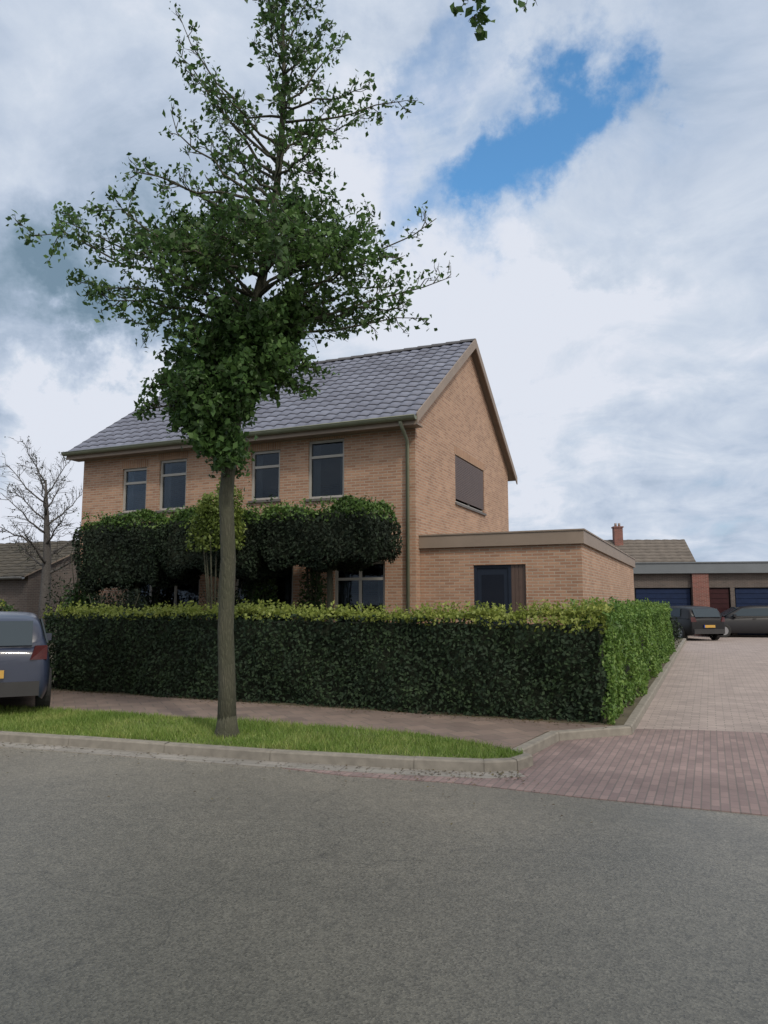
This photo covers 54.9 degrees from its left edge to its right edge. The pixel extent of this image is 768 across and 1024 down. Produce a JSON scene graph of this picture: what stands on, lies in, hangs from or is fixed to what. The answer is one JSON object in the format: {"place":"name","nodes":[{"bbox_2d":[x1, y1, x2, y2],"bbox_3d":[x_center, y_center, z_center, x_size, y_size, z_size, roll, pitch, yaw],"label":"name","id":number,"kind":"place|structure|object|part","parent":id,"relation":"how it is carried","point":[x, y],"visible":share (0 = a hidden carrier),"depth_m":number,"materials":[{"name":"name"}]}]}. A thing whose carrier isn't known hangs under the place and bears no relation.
{"place":"outdoors","nodes":[
{"label":"outdoors","id":0,"kind":"place"},
{"bbox_2d":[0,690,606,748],"bbox_3d":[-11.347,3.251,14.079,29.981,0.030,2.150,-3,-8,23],"label":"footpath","id":1,"kind":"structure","parent":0,"point":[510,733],"depth_m":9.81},
{"bbox_2d":[0,611,51,708],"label":"parked car","id":2,"kind":"object","parent":1,"relation":"on","point":[25,668],"visible":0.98,"depth_m":9.90,"materials":[{"name":"grey metal"}]},
{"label":"rear window","id":3,"kind":"part","parent":2,"relation":"part of","materials":[{"name":"grey glass"}]},
{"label":"side window","id":4,"kind":"part","parent":2,"relation":"part of","materials":[{"name":"grey glass"}]},
{"bbox_2d":[3,635,682,748],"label":"garden ground","id":5,"kind":"structure","parent":0,"point":[627,712],"depth_m":10.58,"materials":[{"name":"soil"}]},
{"bbox_2d":[0,599,13,610],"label":"clipped hedge","id":6,"kind":"object","parent":5,"relation":"on","point":[7,607],"visible":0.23,"depth_m":17.74,"materials":[{"name":"green plant"}]},
{"bbox_2d":[0,540,78,641],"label":"bungalow","id":7,"kind":"object","parent":5,"relation":"on","point":[19,590],"visible":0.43,"depth_m":27.95,"materials":[{"name":"brick"}]},
{"bbox_2d":[0,436,82,628],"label":"bare tree","id":8,"kind":"object","parent":5,"relation":"on","point":[45,564],"visible":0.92,"depth_m":24.49,"materials":[{"name":"grey bark"}]},
{"bbox_2d":[43,566,112,655],"bbox_3d":[-7.249,2.525,17.848,1.813,2.451,1.838,3,-8,-26],"label":"shrub","id":9,"kind":"object","parent":5,"relation":"on","point":[60,598],"visible":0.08,"depth_m":17.79,"materials":[{"name":"green plant"}]},
{"bbox_2d":[56,556,103,631],"bbox_3d":[-7.104,2.201,17.529,1.248,3.010,1.098,0,-7,0],"label":"shrub","id":10,"kind":"object","parent":5,"relation":"on","point":[78,593],"visible":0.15,"depth_m":17.38,"materials":[{"name":"green plant"}]},
{"bbox_2d":[71,571,149,618],"bbox_3d":[-5.444,2.274,14.797,1.508,2.206,1.497,-7,-10,44],"label":"shrub","id":11,"kind":"object","parent":5,"relation":"on","point":[136,599],"depth_m":15.02,"materials":[{"name":"green plant"}]},
{"bbox_2d":[71,508,201,606],"bbox_3d":[-5.626,1.795,16.901,2.488,3.659,1.826,-3,-8,23],"label":"clipped tree","id":12,"kind":"object","parent":5,"relation":"on","point":[123,545],"visible":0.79,"depth_m":16.37,"materials":[{"name":"green plant"}]},
{"bbox_2d":[111,584,171,619],"bbox_3d":[-5.788,2.461,17.370,1.845,2.464,1.758,0,-7,0],"label":"shrub","id":13,"kind":"object","parent":5,"relation":"on","point":[154,601],"visible":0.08,"depth_m":17.23,"materials":[{"name":"green plant"}]},
{"bbox_2d":[183,477,246,619],"bbox_3d":[-3.233,1.235,14.527,1.197,4.194,1.118,6,-9,-42],"label":"young tree","id":14,"kind":"object","parent":5,"relation":"on","point":[207,512],"visible":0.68,"depth_m":14.37,"materials":[{"name":"green plant"}]},
{"bbox_2d":[154,502,291,583],"bbox_3d":[-3.398,1.679,15.889,2.586,3.642,1.820,-3,-8,23],"label":"clipped tree","id":15,"kind":"object","parent":5,"relation":"on","point":[182,561],"visible":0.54,"depth_m":15.56,"materials":[{"name":"green plant"}]},
{"bbox_2d":[193,568,272,620],"bbox_3d":[-3.345,2.352,16.111,1.952,2.374,1.610,-5,-9,36],"label":"shrub","id":16,"kind":"object","parent":5,"relation":"on","point":[237,593],"visible":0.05,"depth_m":15.99,"materials":[{"name":"green plant"}]},
{"bbox_2d":[240,494,280,620],"bbox_3d":[-2.783,1.558,16.586,0.937,4.054,0.922,-7,-10,44],"label":"shrub","id":17,"kind":"object","parent":5,"relation":"on","point":[256,593],"visible":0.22,"depth_m":16.37,"materials":[{"name":"green plant"}]},
{"bbox_2d":[0,703,522,758],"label":"verge grass","id":18,"kind":"structure","parent":5,"relation":"on","point":[70,719],"depth_m":8.42,"materials":[{"name":"green plant"}]},
{"bbox_2d":[5,0,458,737],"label":"street tree","id":19,"kind":"object","parent":18,"relation":"on","point":[239,358],"visible":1,"depth_m":8.71,"materials":[{"name":"green plant"}]},
{"bbox_2d":[295,560,326,621],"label":"shrub","id":20,"kind":"object","parent":5,"relation":"on","point":[318,590],"visible":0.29,"depth_m":15.99,"materials":[{"name":"green plant"}]},
{"bbox_2d":[257,493,402,620],"bbox_3d":[-1.087,1.558,14.935,2.611,3.650,1.820,-3,-8,23],"label":"clipped tree","id":21,"kind":"object","parent":5,"relation":"on","point":[352,534],"visible":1,"depth_m":14.48,"materials":[{"name":"green plant"}]},
{"bbox_2d":[42,597,624,724],"bbox_3d":[-1.449,2.151,11.561,9.951,1.624,1.161,-3,-8,23],"label":"clipped hedge","id":22,"kind":"object","parent":5,"relation":"on","point":[516,668],"visible":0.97,"depth_m":10.73,"materials":[{"name":"green plant"}]},
{"bbox_2d":[61,338,635,624],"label":"detached house","id":23,"kind":"structure","parent":5,"relation":"on","point":[416,436],"depth_m":17.54,"materials":[{"name":"brick"}]},
{"bbox_2d":[119,467,146,514],"bbox_3d":[-6.386,-0.502,19.089,0.880,1.250,0.290,-3,-8,23],"label":"window","id":24,"kind":"structure","parent":23,"relation":"in","point":[131,483],"depth_m":19.23,"materials":[{"name":"white glass"}]},
{"bbox_2d":[126,574,199,618],"bbox_3d":[-5.449,2.234,18.397,2.300,1.750,0.190,-3,-8,23],"label":"window","id":25,"kind":"structure","parent":23,"relation":"in","point":[193,591],"depth_m":18.18,"materials":[{"name":"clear glass"}]},
{"bbox_2d":[157,459,186,512],"bbox_3d":[-5.263,-0.627,18.611,0.930,1.380,0.290,-3,-8,23],"label":"window","id":26,"kind":"structure","parent":23,"relation":"in","point":[168,475],"depth_m":18.75,"materials":[{"name":"white glass"}]},
{"bbox_2d":[235,566,292,620],"bbox_3d":[-2.745,2.412,17.186,1.600,2.400,0.190,-3,-8,23],"label":"window","id":27,"kind":"structure","parent":23,"relation":"in","point":[288,578],"depth_m":17.12,"materials":[{"name":"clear glass"}]},
{"bbox_2d":[248,450,280,502],"bbox_3d":[-2.765,-0.809,17.535,0.880,1.280,0.290,-3,-8,23],"label":"window","id":28,"kind":"structure","parent":23,"relation":"in","point":[259,491],"depth_m":17.64,"materials":[{"name":"white glass"}]},
{"bbox_2d":[305,438,343,501],"bbox_3d":[-1.285,-0.922,16.899,1.010,1.450,0.290,-3,-8,23],"label":"window","id":29,"kind":"structure","parent":23,"relation":"in","point":[314,461],"depth_m":17.02,"materials":[{"name":"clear glass"}]},
{"bbox_2d":[335,561,384,622],"bbox_3d":[-0.486,1.970,16.248,1.230,1.750,0.190,-3,-8,23],"label":"window","id":30,"kind":"structure","parent":23,"relation":"in","point":[342,579],"depth_m":16.36,"materials":[{"name":"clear glass"}]},
{"bbox_2d":[455,456,486,515],"bbox_3d":[2.269,-0.670,19.653,0.165,1.280,2.680,-3,-8,23],"label":"window","id":31,"kind":"structure","parent":23,"relation":"in","point":[468,478],"depth_m":19.54,"materials":[{"name":"brown glass"}]},
{"bbox_2d":[474,564,511,623],"bbox_3d":[2.254,2.220,15.211,0.790,2.260,0.070,-3,-8,23],"label":"door","id":32,"kind":"structure","parent":23,"relation":"in","point":[492,583],"depth_m":15.27,"materials":[{"name":"paint"}]},
{"bbox_2d":[561,595,676,715],"bbox_3d":[5.781,2.781,16.813,1.076,1.653,14.870,-3,-8,23],"label":"clipped hedge","id":33,"kind":"object","parent":5,"relation":"on","point":[647,641],"visible":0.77,"depth_m":12.57,"materials":[{"name":"green plant"}]},
{"bbox_2d":[669,615,682,646],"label":"shrub","id":34,"kind":"object","parent":5,"relation":"on","point":[677,630],"visible":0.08,"depth_m":24.76,"materials":[{"name":"green plant"}]},
{"bbox_2d":[0,748,767,1023],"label":"road","id":35,"kind":"structure","parent":0,"point":[152,891],"depth_m":3.99,"materials":[{"name":"grey asphalt"}]},
{"bbox_2d":[0,741,525,777],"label":"road gutter","id":36,"kind":"object","parent":35,"relation":"on","point":[215,760],"visible":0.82,"depth_m":7.37,"materials":[{"name":"concrete"}]},
{"bbox_2d":[0,689,608,824],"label":"leaf litter","id":37,"kind":"object","parent":35,"relation":"on","point":[340,765],"visible":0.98,"depth_m":7.89,"materials":[{"name":"brown plant"}]},
{"bbox_2d":[0,636,688,771],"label":"kerb","id":38,"kind":"structure","parent":35,"relation":"on","point":[530,748],"depth_m":7.76,"materials":[{"name":"concrete"}]},
{"bbox_2d":[450,0,536,40],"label":"overhanging tree","id":39,"kind":"object","parent":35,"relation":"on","point":[477,20],"visible":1,"depth_m":3.79,"materials":[{"name":"green plant"}]},
{"bbox_2d":[0,0,767,561],"label":"sky","id":40,"kind":"structure","parent":0,"point":[593,174],"materials":[{"name":"white"}]},
{"bbox_2d":[283,729,767,815],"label":"clinker band","id":41,"kind":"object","parent":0,"point":[721,771],"visible":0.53,"depth_m":6.99,"materials":[{"name":"brown brick"}]},
{"bbox_2d":[636,633,767,732],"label":"side street","id":42,"kind":"structure","parent":0,"point":[719,684],"depth_m":13.72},
{"bbox_2d":[670,606,724,639],"bbox_3d":[13.304,4.947,33.227,1.900,1.479,4.177,1,-7,-12],"label":"parked car","id":43,"kind":"object","parent":42,"relation":"on","point":[702,620],"visible":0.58,"depth_m":31.39,"materials":[{"name":"black metal"}]},
{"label":"side window","id":44,"kind":"part","parent":43,"relation":"part of","materials":[{"name":"grey glass"}]},
{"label":"rear window","id":45,"kind":"part","parent":43,"relation":"part of","materials":[{"name":"grey glass"}]},
{"bbox_2d":[633,561,767,635],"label":"garage row","id":46,"kind":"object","parent":42,"relation":"on","point":[720,587],"visible":0.32,"depth_m":36.50,"materials":[{"name":"brick"}]},
{"bbox_2d":[635,589,690,605],"bbox_3d":[13.947,4.961,36.916,2.600,2.250,0.070,-1,-7,10],"label":"garage door","id":47,"kind":"structure","parent":46,"relation":"in","point":[675,597],"depth_m":36.94,"materials":[{"name":"blue paint"}]},
{"bbox_2d":[709,589,730,634],"bbox_3d":[16.557,4.905,36.459,0.900,2.250,0.070,-1,-7,10],"label":"garage door","id":48,"kind":"structure","parent":46,"relation":"in","point":[719,598],"depth_m":36.50,"materials":[{"name":"red paint"}]},
{"bbox_2d":[735,588,767,634],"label":"garage door","id":49,"kind":"structure","parent":46,"relation":"in","point":[743,596],"depth_m":36.25,"materials":[{"name":"blue paint"}]},
{"bbox_2d":[720,605,767,637],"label":"parked car","id":50,"kind":"object","parent":42,"relation":"on","point":[748,619],"visible":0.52,"depth_m":34.28,"materials":[{"name":"grey metal"}]},
{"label":"side window","id":51,"kind":"part","parent":50,"relation":"part of","materials":[{"name":"grey glass"}]},
{"bbox_3d":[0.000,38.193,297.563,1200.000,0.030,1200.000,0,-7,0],"label":"terrain","id":52,"kind":"structure","parent":0,"visible":0},
{"bbox_2d":[605,523,695,561],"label":"bungalow","id":53,"kind":"object","parent":52,"relation":"on","point":[664,550],"visible":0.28,"depth_m":48.93,"materials":[{"name":"brown tile"}]}
]}

